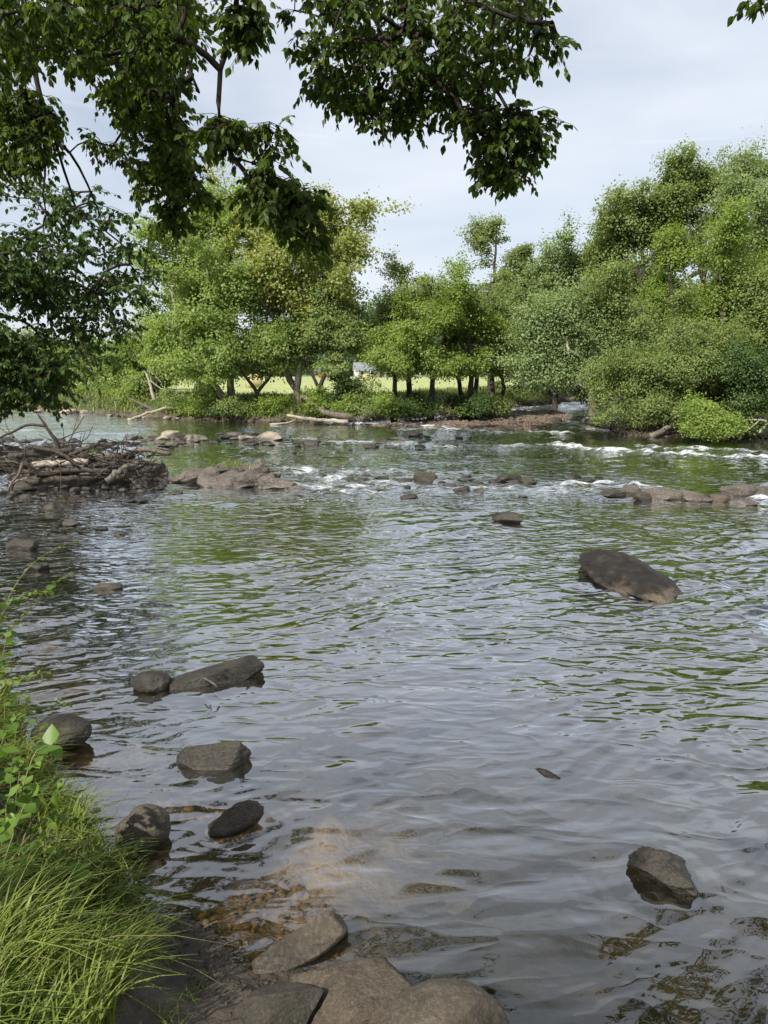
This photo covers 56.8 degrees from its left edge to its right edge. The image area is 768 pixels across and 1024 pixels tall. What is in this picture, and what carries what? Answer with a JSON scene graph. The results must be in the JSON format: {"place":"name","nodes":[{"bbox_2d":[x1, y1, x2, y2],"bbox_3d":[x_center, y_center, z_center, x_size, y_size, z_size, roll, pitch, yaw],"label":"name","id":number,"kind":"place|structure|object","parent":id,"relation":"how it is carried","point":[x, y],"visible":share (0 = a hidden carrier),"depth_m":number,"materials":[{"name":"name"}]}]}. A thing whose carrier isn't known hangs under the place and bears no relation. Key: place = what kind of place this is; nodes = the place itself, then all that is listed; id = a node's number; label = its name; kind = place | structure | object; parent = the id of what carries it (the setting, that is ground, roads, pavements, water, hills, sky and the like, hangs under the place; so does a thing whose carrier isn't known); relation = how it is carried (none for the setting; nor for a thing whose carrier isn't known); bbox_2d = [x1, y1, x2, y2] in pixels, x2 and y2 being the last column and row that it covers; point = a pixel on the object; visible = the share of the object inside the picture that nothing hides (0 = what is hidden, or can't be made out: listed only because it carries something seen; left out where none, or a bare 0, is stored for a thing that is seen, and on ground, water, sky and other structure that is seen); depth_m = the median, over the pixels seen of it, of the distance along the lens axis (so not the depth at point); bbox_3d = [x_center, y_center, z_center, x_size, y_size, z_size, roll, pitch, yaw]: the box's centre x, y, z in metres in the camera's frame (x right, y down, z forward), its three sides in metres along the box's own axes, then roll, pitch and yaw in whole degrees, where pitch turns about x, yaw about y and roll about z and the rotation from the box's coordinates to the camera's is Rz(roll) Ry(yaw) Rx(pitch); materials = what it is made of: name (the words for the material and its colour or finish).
{"place":"outdoors","nodes":[
{"label":"outdoors","id":0,"kind":"place"},
{"bbox_2d":[0,623,197,1023],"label":"bank grass","id":1,"kind":"structure","parent":0,"point":[30,940],"depth_m":2.82,"materials":[{"name":"plant"}]},
{"bbox_2d":[0,670,50,690],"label":"bank plant","id":2,"kind":"object","parent":1,"relation":"on","point":[17,680],"visible":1,"depth_m":3.95,"materials":[{"name":"green plant"}]},
{"bbox_2d":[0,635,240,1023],"bbox_3d":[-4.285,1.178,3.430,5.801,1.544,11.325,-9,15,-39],"label":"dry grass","id":3,"kind":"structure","parent":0,"point":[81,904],"depth_m":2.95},
{"bbox_2d":[72,375,572,394],"bbox_3d":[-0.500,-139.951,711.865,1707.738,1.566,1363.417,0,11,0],"label":"field","id":4,"kind":"structure","parent":0,"point":[279,385],"depth_m":83.01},
{"bbox_2d":[9,323,115,386],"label":"upriver tree","id":5,"kind":"object","parent":4,"relation":"on","point":[92,357],"visible":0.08,"depth_m":59.61,"materials":[{"name":"green plant"}]},
{"bbox_2d":[64,322,149,389],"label":"upriver tree","id":6,"kind":"object","parent":4,"relation":"on","point":[123,356],"visible":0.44,"depth_m":56.23,"materials":[{"name":"green plant"}]},
{"bbox_2d":[352,362,398,377],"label":"white house","id":7,"kind":"structure","parent":0,"point":[359,365],"depth_m":260.49,"materials":[{"name":"paint"}]},
{"bbox_2d":[0,397,767,1023],"bbox_3d":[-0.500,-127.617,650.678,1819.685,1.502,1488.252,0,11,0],"label":"riverbed","id":8,"kind":"structure","parent":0,"point":[414,847],"depth_m":4.85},
{"bbox_2d":[0,444,168,492],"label":"rock outcrop","id":9,"kind":"object","parent":8,"relation":"on","point":[165,474],"visible":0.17,"depth_m":16.82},
{"bbox_2d":[26,473,109,485],"bbox_3d":[-7.051,-0.728,15.907,1.859,0.258,0.191,-1,11,-3],"label":"driftwood log","id":10,"kind":"object","parent":9,"relation":"on","point":[43,480],"visible":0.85,"depth_m":15.84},
{"bbox_2d":[35,467,111,476],"bbox_3d":[-6.901,-0.888,15.801,1.727,0.244,0.193,0,11,2],"label":"driftwood log","id":11,"kind":"object","parent":10,"relation":"on","point":[76,470],"visible":0.93,"depth_m":15.76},
{"bbox_2d":[7,460,162,479],"bbox_3d":[-6.841,-0.941,16.093,3.638,0.530,0.380,1,11,3],"label":"driftwood log","id":12,"kind":"object","parent":9,"relation":"on","point":[13,476],"visible":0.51,"depth_m":15.96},
{"bbox_2d":[0,425,180,490],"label":"driftwood debris","id":13,"kind":"object","parent":12,"relation":"on","point":[84,455],"visible":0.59,"depth_m":15.77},
{"bbox_2d":[0,414,62,457],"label":"driftwood branch","id":14,"kind":"object","parent":13,"relation":"on","point":[52,435],"visible":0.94,"depth_m":16.12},
{"bbox_2d":[7,447,74,459],"bbox_3d":[-7.617,-1.299,15.777,1.434,0.286,0.266,0,11,0],"label":"driftwood log","id":15,"kind":"object","parent":13,"relation":"on","point":[37,453],"visible":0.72,"depth_m":15.73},
{"bbox_2d":[31,458,88,467],"bbox_3d":[-7.214,-1.095,15.789,1.262,0.239,0.164,0,11,0],"label":"driftwood log","id":16,"kind":"object","parent":13,"relation":"on","point":[45,462],"visible":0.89,"depth_m":15.74,"materials":[{"name":"brown wood"}]},
{"bbox_2d":[78,447,170,459],"bbox_3d":[-6.090,-1.381,16.679,2.166,0.322,0.220,0,11,0],"label":"driftwood log","id":17,"kind":"object","parent":13,"relation":"on","point":[160,451],"visible":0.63,"depth_m":16.61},
{"bbox_2d":[114,803,170,854],"bbox_3d":[-1.357,1.792,4.006,0.297,0.272,0.266,0,11,0],"label":"rock","id":18,"kind":"object","parent":8,"relation":"on","point":[150,821],"visible":0.86,"depth_m":3.92,"materials":[{"name":"stone"}]},
{"bbox_2d":[108,862,292,1020],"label":"pebbles","id":19,"kind":"object","parent":8,"relation":"on","point":[218,939],"visible":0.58,"depth_m":3.18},
{"bbox_2d":[71,760,340,959],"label":"riverbed stones","id":20,"kind":"object","parent":8,"relation":"on","point":[232,849],"visible":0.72,"depth_m":3.92,"materials":[{"name":"stone"}]},
{"bbox_2d":[167,458,305,492],"bbox_3d":[-3.603,-0.724,16.582,2.686,0.650,3.441,-5,12,-23],"label":"rock outcrop","id":21,"kind":"object","parent":8,"relation":"on","point":[221,477],"visible":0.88,"depth_m":16.03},
{"bbox_2d":[231,982,323,1023],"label":"rock","id":22,"kind":"object","parent":8,"relation":"on","point":[288,1003],"visible":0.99,"depth_m":2.75,"materials":[{"name":"stone"}]},
{"bbox_2d":[252,910,347,973],"bbox_3d":[-0.385,1.975,3.252,0.474,0.187,0.203,-6,13,-28],"label":"rock","id":23,"kind":"object","parent":8,"relation":"on","point":[311,941],"visible":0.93,"depth_m":3.21,"materials":[{"name":"stone"}]},
{"bbox_2d":[289,384,365,418],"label":"bank shrub","id":24,"kind":"object","parent":8,"relation":"on","point":[338,406],"visible":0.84,"depth_m":35.42,"materials":[{"name":"green plant"}]},
{"bbox_2d":[318,365,372,409],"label":"bank shrub","id":25,"kind":"object","parent":8,"relation":"on","point":[343,383],"visible":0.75,"depth_m":35.96,"materials":[{"name":"green plant"}]},
{"bbox_2d":[290,956,413,1023],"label":"rock","id":26,"kind":"object","parent":8,"relation":"on","point":[368,990],"visible":0.64,"depth_m":2.84,"materials":[{"name":"stone"}]},
{"bbox_2d":[341,375,391,419],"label":"bank shrub","id":27,"kind":"object","parent":8,"relation":"on","point":[365,407],"visible":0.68,"depth_m":34.96,"materials":[{"name":"green plant"}]},
{"bbox_2d":[368,382,412,422],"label":"bank shrub","id":28,"kind":"object","parent":8,"relation":"on","point":[383,401],"visible":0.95,"depth_m":34.33,"materials":[{"name":"green plant"}]},
{"bbox_2d":[380,390,432,421],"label":"bank shrub","id":29,"kind":"object","parent":8,"relation":"on","point":[408,405],"visible":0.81,"depth_m":34.60,"materials":[{"name":"green plant"}]},
{"bbox_2d":[394,390,440,420],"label":"bank shrub","id":30,"kind":"object","parent":8,"relation":"on","point":[426,409],"visible":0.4,"depth_m":35.35,"materials":[{"name":"green plant"}]},
{"bbox_2d":[374,978,508,1023],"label":"rock","id":31,"kind":"object","parent":8,"relation":"on","point":[447,1001],"visible":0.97,"depth_m":2.71,"materials":[{"name":"stone"}]},
{"bbox_2d":[425,397,472,418],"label":"bank shrub","id":32,"kind":"object","parent":8,"relation":"on","point":[439,405],"visible":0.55,"depth_m":36.04,"materials":[{"name":"green plant"}]},
{"bbox_2d":[417,301,483,399],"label":"tree","id":33,"kind":"object","parent":8,"relation":"on","point":[454,340],"visible":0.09,"depth_m":38.17,"materials":[{"name":"green plant"}]},
{"bbox_2d":[426,246,514,419],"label":"tree","id":34,"kind":"object","parent":8,"relation":"on","point":[477,319],"visible":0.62,"depth_m":35.97,"materials":[{"name":"green plant"}]},
{"bbox_2d":[372,409,578,431],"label":"gravel","id":35,"kind":"structure","parent":8,"relation":"on","point":[512,425],"depth_m":34.86,"materials":[{"name":"gravel"}]},
{"bbox_2d":[460,380,515,416],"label":"bank shrub","id":36,"kind":"object","parent":8,"relation":"on","point":[501,405],"visible":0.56,"depth_m":37.67,"materials":[{"name":"green plant"}]},
{"bbox_2d":[465,270,532,392],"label":"tree","id":37,"kind":"object","parent":8,"relation":"on","point":[494,298],"visible":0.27,"depth_m":37.71,"materials":[{"name":"green plant"}]},
{"bbox_2d":[473,301,537,415],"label":"tree","id":38,"kind":"object","parent":8,"relation":"on","point":[497,370],"visible":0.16,"depth_m":39.25,"materials":[{"name":"green plant"}]},
{"bbox_2d":[482,303,587,407],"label":"tree","id":39,"kind":"object","parent":8,"relation":"on","point":[554,399],"visible":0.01,"depth_m":49.39,"materials":[{"name":"green plant"}]},
{"bbox_2d":[667,388,757,449],"bbox_3d":[12.131,-3.373,26.215,3.067,2.644,3.611,3,12,13],"label":"bank shrub","id":40,"kind":"object","parent":8,"relation":"on","point":[707,420],"visible":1,"depth_m":25.27,"materials":[{"name":"green plant"}]},
{"bbox_2d":[687,335,767,440],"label":"bank shrub","id":41,"kind":"object","parent":8,"relation":"on","point":[749,378],"visible":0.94,"depth_m":25.99,"materials":[{"name":"green plant"}]},
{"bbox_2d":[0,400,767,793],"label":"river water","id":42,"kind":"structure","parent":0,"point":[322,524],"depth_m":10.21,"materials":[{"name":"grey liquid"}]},
{"bbox_2d":[5,537,38,550],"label":"rock","id":43,"kind":"object","parent":42,"relation":"on","point":[18,544],"visible":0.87,"depth_m":10.42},
{"bbox_2d":[30,714,91,749],"bbox_3d":[-2.271,1.548,5.000,0.426,0.234,0.302,0,11,0],"label":"rock","id":44,"kind":"object","parent":42,"relation":"on","point":[79,725],"visible":0.82,"depth_m":4.92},
{"bbox_2d":[131,670,171,695],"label":"rock","id":45,"kind":"object","parent":42,"relation":"in","point":[153,683],"visible":0.99,"depth_m":5.81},
{"bbox_2d":[176,740,251,776],"bbox_3d":[-1.145,1.646,4.786,0.493,0.232,0.246,0,11,0],"label":"rock","id":46,"kind":"object","parent":42,"relation":"in","point":[217,759],"visible":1,"depth_m":4.72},
{"bbox_2d":[166,655,264,697],"bbox_3d":[-1.437,1.413,6.058,0.820,0.241,0.225,-5,12,-24],"label":"rock","id":47,"kind":"object","parent":42,"relation":"in","point":[243,668],"visible":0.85,"depth_m":5.99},
{"bbox_2d":[208,800,263,838],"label":"rock","id":48,"kind":"object","parent":42,"relation":"in","point":[239,818],"visible":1,"depth_m":4.08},
{"bbox_2d":[300,395,368,421],"bbox_3d":[-2.487,-5.120,35.151,3.500,1.284,0.761,2,11,8],"label":"fallen log","id":49,"kind":"object","parent":42,"relation":"on","point":[338,415],"visible":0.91,"depth_m":34.90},
{"bbox_2d":[413,471,436,484],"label":"rock","id":50,"kind":"object","parent":42,"relation":"in","point":[422,477],"visible":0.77,"depth_m":16.62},
{"bbox_2d":[492,512,523,523],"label":"rock","id":51,"kind":"object","parent":42,"relation":"in","point":[514,517],"visible":0.89,"depth_m":12.28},
{"bbox_2d":[578,549,683,607],"bbox_3d":[3.091,0.834,8.984,1.090,0.469,1.873,-5,12,-25],"label":"rock","id":52,"kind":"object","parent":42,"relation":"in","point":[623,573],"visible":0.83,"depth_m":8.68,"materials":[{"name":"stone"}]},
{"bbox_2d":[642,487,682,499],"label":"rock","id":53,"kind":"object","parent":42,"relation":"in","point":[658,493],"visible":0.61,"depth_m":14.45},
{"bbox_2d":[627,846,701,901],"bbox_3d":[1.467,1.876,3.713,0.392,0.237,0.265,7,13,32],"label":"rock","id":54,"kind":"object","parent":42,"relation":"in","point":[668,873],"visible":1,"depth_m":3.64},
{"bbox_2d":[719,483,757,497],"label":"rock","id":55,"kind":"object","parent":42,"relation":"in","point":[739,490],"visible":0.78,"depth_m":14.71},
{"bbox_2d":[0,386,767,1023],"bbox_3d":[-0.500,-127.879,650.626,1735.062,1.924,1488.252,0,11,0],"label":"river bank","id":56,"kind":"structure","parent":0,"point":[212,1010],"depth_m":3.16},
{"bbox_2d":[0,720,20,798],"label":"bank plant","id":57,"kind":"object","parent":56,"relation":"on","point":[6,749],"visible":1,"depth_m":3.15,"materials":[{"name":"green plant"}]},
{"bbox_2d":[0,621,21,680],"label":"bank plant","id":58,"kind":"object","parent":56,"relation":"on","point":[8,641],"visible":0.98,"depth_m":4.02,"materials":[{"name":"green plant"}]},
{"bbox_2d":[0,784,39,854],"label":"bank plant","id":59,"kind":"object","parent":56,"relation":"on","point":[10,808],"visible":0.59,"depth_m":3.34,"materials":[{"name":"green plant"}]},
{"bbox_2d":[0,756,42,821],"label":"bank plant","id":60,"kind":"object","parent":56,"relation":"on","point":[16,768],"visible":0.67,"depth_m":3.63,"materials":[{"name":"green plant"}]},
{"bbox_2d":[0,584,53,632],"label":"bank plant","id":61,"kind":"object","parent":56,"relation":"on","point":[49,587],"visible":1,"depth_m":4.37,"materials":[{"name":"green plant"}]},
{"bbox_2d":[13,719,48,812],"bbox_3d":[-1.975,1.453,3.955,0.242,0.632,0.090,-5,12,-24],"label":"bank plant","id":62,"kind":"object","parent":56,"relation":"on","point":[22,777],"visible":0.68,"depth_m":3.93,"materials":[{"name":"green plant"}]},
{"bbox_2d":[7,724,62,856],"bbox_3d":[-1.672,1.351,3.403,0.142,0.571,0.284,8,14,36],"label":"bank plant","id":63,"kind":"object","parent":56,"relation":"on","point":[50,736],"visible":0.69,"depth_m":3.42,"materials":[{"name":"green plant"}]},
{"bbox_2d":[0,700,71,729],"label":"bank plant","id":64,"kind":"object","parent":56,"relation":"on","point":[13,718],"visible":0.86,"depth_m":4.18,"materials":[{"name":"green plant"}]},
{"bbox_2d":[12,841,61,898],"bbox_3d":[-1.561,1.610,3.177,0.232,0.307,0.110,-4,12,-21],"label":"bank plant","id":65,"kind":"object","parent":56,"relation":"on","point":[50,851],"visible":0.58,"depth_m":3.15,"materials":[{"name":"green plant"}]},
{"bbox_2d":[20,779,63,877],"bbox_3d":[-1.670,1.603,3.471,0.236,0.589,0.113,-9,15,-39],"label":"bank plant","id":66,"kind":"object","parent":56,"relation":"on","point":[34,828],"visible":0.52,"depth_m":3.45,"materials":[{"name":"green plant"}]},
{"bbox_2d":[0,782,84,885],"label":"bank plant","id":67,"kind":"object","parent":56,"relation":"on","point":[8,830],"visible":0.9,"depth_m":3.21,"materials":[{"name":"green plant"}]},
{"bbox_2d":[34,808,78,892],"bbox_3d":[-1.541,1.617,3.324,0.146,0.450,0.188,7,13,31],"label":"bank plant","id":68,"kind":"object","parent":56,"relation":"on","point":[63,818],"visible":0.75,"depth_m":3.29,"materials":[{"name":"green plant"}]},
{"bbox_2d":[59,862,90,925],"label":"bank plant","id":69,"kind":"object","parent":56,"relation":"on","point":[81,872],"visible":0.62,"depth_m":3.00,"materials":[{"name":"green plant"}]},
{"bbox_2d":[0,59,168,426],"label":"riverside tree","id":70,"kind":"object","parent":56,"relation":"on","point":[31,283],"visible":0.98,"depth_m":16.82,"materials":[{"name":"green plant"}]},
{"bbox_2d":[3,824,206,1023],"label":"short grass","id":71,"kind":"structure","parent":56,"relation":"on","point":[167,1011],"depth_m":2.87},
{"bbox_2d":[111,313,183,404],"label":"upriver tree","id":72,"kind":"object","parent":56,"relation":"on","point":[141,378],"visible":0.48,"depth_m":42.69,"materials":[{"name":"green plant"}]},
{"bbox_2d":[0,0,338,270],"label":"overhanging tree","id":73,"kind":"object","parent":56,"relation":"on","point":[131,40],"visible":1,"depth_m":4.73,"materials":[{"name":"green plant"}]},
{"bbox_2d":[153,385,195,414],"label":"bank shrub","id":74,"kind":"object","parent":56,"relation":"on","point":[169,398],"visible":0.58,"depth_m":38.55,"materials":[{"name":"green plant"}]},
{"bbox_2d":[172,397,215,417],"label":"bank shrub","id":75,"kind":"object","parent":56,"relation":"on","point":[194,407],"visible":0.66,"depth_m":37.42,"materials":[{"name":"green plant"}]},
{"bbox_2d":[121,146,301,402],"bbox_3d":[-9.223,-12.471,37.404,11.582,14.020,9.467,0,11,0],"label":"sycamore tree","id":76,"kind":"object","parent":56,"relation":"on","point":[201,312],"visible":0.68,"depth_m":36.28,"materials":[{"name":"green plant"}]},
{"bbox_2d":[201,393,250,417],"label":"bank shrub","id":77,"kind":"object","parent":56,"relation":"on","point":[209,410],"visible":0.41,"depth_m":36.58,"materials":[{"name":"green plant"}]},
{"bbox_2d":[157,299,330,403],"bbox_3d":[-7.221,-8.308,36.896,9.275,6.062,5.875,0,11,0],"label":"box elder tree","id":78,"kind":"object","parent":56,"relation":"on","point":[201,394],"visible":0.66,"depth_m":36.21,"materials":[{"name":"green plant"}]},
{"bbox_2d":[209,390,286,416],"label":"bank shrub","id":79,"kind":"object","parent":56,"relation":"on","point":[232,403],"visible":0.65,"depth_m":36.00,"materials":[{"name":"green plant"}]},
{"bbox_2d":[248,391,294,416],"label":"bank shrub","id":80,"kind":"object","parent":56,"relation":"on","point":[266,406],"visible":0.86,"depth_m":36.38,"materials":[{"name":"green plant"}]},
{"bbox_2d":[200,151,420,407],"bbox_3d":[-4.266,-11.987,37.316,10.241,13.353,7.919,-6,13,-29],"label":"sycamore tree","id":81,"kind":"object","parent":56,"relation":"on","point":[347,249],"visible":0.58,"depth_m":35.83,"materials":[{"name":"green plant"}]},
{"bbox_2d":[243,260,385,397],"bbox_3d":[-3.733,-8.829,36.507,7.736,7.797,5.454,0,11,0],"label":"walnut tree","id":82,"kind":"object","parent":56,"relation":"on","point":[337,340],"visible":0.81,"depth_m":35.66,"materials":[{"name":"green plant"}]},
{"bbox_2d":[350,309,420,421],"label":"tree","id":83,"kind":"object","parent":56,"relation":"on","point":[375,350],"visible":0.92,"depth_m":34.73,"materials":[{"name":"green plant"}]},
{"bbox_2d":[13,384,763,424],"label":"shore weeds","id":84,"kind":"object","parent":56,"relation":"on","point":[438,392],"visible":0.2,"depth_m":44.09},
{"bbox_2d":[27,399,767,446],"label":"shore stones","id":85,"kind":"object","parent":56,"relation":"on","point":[646,434],"visible":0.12,"depth_m":29.52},
{"bbox_2d":[365,243,453,397],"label":"tree","id":86,"kind":"object","parent":56,"relation":"on","point":[383,307],"visible":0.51,"depth_m":39.60,"materials":[{"name":"green plant"}]},
{"bbox_2d":[371,272,481,420],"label":"tree","id":87,"kind":"object","parent":56,"relation":"on","point":[428,355],"visible":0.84,"depth_m":34.91,"materials":[{"name":"green plant"}]},
{"bbox_2d":[275,0,581,205],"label":"overhanging tree","id":88,"kind":"object","parent":56,"relation":"on","point":[451,77],"visible":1,"depth_m":4.36,"materials":[{"name":"green plant"}]},
{"bbox_2d":[443,385,499,419],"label":"bank shrub","id":89,"kind":"object","parent":56,"relation":"on","point":[479,404],"visible":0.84,"depth_m":35.75,"materials":[{"name":"green plant"}]},
{"bbox_2d":[453,211,557,395],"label":"poplar tree","id":90,"kind":"object","parent":56,"relation":"on","point":[481,237],"visible":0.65,"depth_m":49.17,"materials":[{"name":"green plant"}]},
{"bbox_2d":[502,206,638,420],"bbox_3d":[11.682,-11.250,40.686,9.574,12.224,6.749,-4,12,-20],"label":"tree","id":91,"kind":"object","parent":56,"relation":"on","point":[566,261],"visible":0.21,"depth_m":39.15,"materials":[{"name":"green plant"}]},
{"bbox_2d":[481,270,659,429],"bbox_3d":[8.182,-6.845,30.544,8.550,6.898,5.270,0,11,0],"label":"tree","id":92,"kind":"object","parent":56,"relation":"on","point":[545,366],"visible":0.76,"depth_m":29.88,"materials":[{"name":"green plant"}]},
{"bbox_2d":[553,245,718,386],"bbox_3d":[11.787,-7.506,31.145,9.103,7.182,5.877,-9,14,-38],"label":"tree","id":93,"kind":"object","parent":56,"relation":"on","point":[615,292],"visible":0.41,"depth_m":29.67,"materials":[{"name":"green plant"}]},
{"bbox_2d":[567,174,709,330],"bbox_3d":[13.384,-11.263,37.651,7.079,11.895,6.338,0,11,0],"label":"tree","id":94,"kind":"object","parent":56,"relation":"on","point":[625,223],"visible":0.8,"depth_m":35.76,"materials":[{"name":"green plant"}]},
{"bbox_2d":[571,337,705,433],"bbox_3d":[10.390,-5.048,28.890,6.051,4.029,4.143,0,11,0],"label":"bank shrub","id":95,"kind":"object","parent":56,"relation":"on","point":[633,408],"visible":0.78,"depth_m":28.45,"materials":[{"name":"green plant"}]},
{"bbox_2d":[628,217,748,331],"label":"tree","id":96,"kind":"object","parent":56,"relation":"on","point":[664,282],"visible":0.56,"depth_m":32.89,"materials":[{"name":"green plant"}]},
{"bbox_2d":[647,134,740,390],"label":"tree","id":97,"kind":"object","parent":56,"relation":"on","point":[680,166],"visible":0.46,"depth_m":40.77,"materials":[{"name":"green plant"}]},
{"bbox_2d":[642,305,760,426],"bbox_3d":[12.314,-5.282,27.183,4.497,5.303,4.766,5,12,24],"label":"bank shrub","id":98,"kind":"object","parent":56,"relation":"on","point":[689,365],"visible":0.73,"depth_m":26.66,"materials":[{"name":"green plant"}]},
{"bbox_2d":[635,211,767,391],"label":"tree","id":99,"kind":"object","parent":56,"relation":"on","point":[688,276],"visible":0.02,"depth_m":41.54,"materials":[{"name":"green plant"}]},
{"bbox_2d":[654,256,767,412],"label":"tree","id":100,"kind":"object","parent":56,"relation":"on","point":[758,304],"visible":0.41,"depth_m":28.42,"materials":[{"name":"green plant"}]},
{"bbox_2d":[659,187,767,401],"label":"tree","id":101,"kind":"object","parent":56,"relation":"on","point":[732,232],"visible":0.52,"depth_m":29.18,"materials":[{"name":"green plant"}]},
{"bbox_2d":[687,126,767,318],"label":"tree","id":102,"kind":"object","parent":56,"relation":"on","point":[753,174],"visible":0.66,"depth_m":31.46,"materials":[{"name":"green plant"}]},
{"bbox_2d":[727,0,767,26],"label":"riverside tree","id":103,"kind":"object","parent":56,"relation":"on","point":[753,10],"visible":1,"depth_m":6.75,"materials":[{"name":"green plant"}]},
{"bbox_2d":[0,0,767,347],"label":"sky","id":104,"kind":"structure","parent":0,"point":[646,75],"materials":[{"name":"white"}]},
{"bbox_2d":[107,292,692,375],"bbox_3d":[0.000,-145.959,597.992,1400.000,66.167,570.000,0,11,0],"label":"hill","id":105,"kind":"structure","parent":0,"point":[305,374],"depth_m":397.84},
{"bbox_2d":[7,277,714,374],"bbox_3d":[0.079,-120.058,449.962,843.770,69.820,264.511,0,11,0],"label":"hillside wood","id":106,"kind":"object","parent":105,"relation":"on","point":[367,309],"visible":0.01,"depth_m":468.92,"materials":[{"name":"green plant"}]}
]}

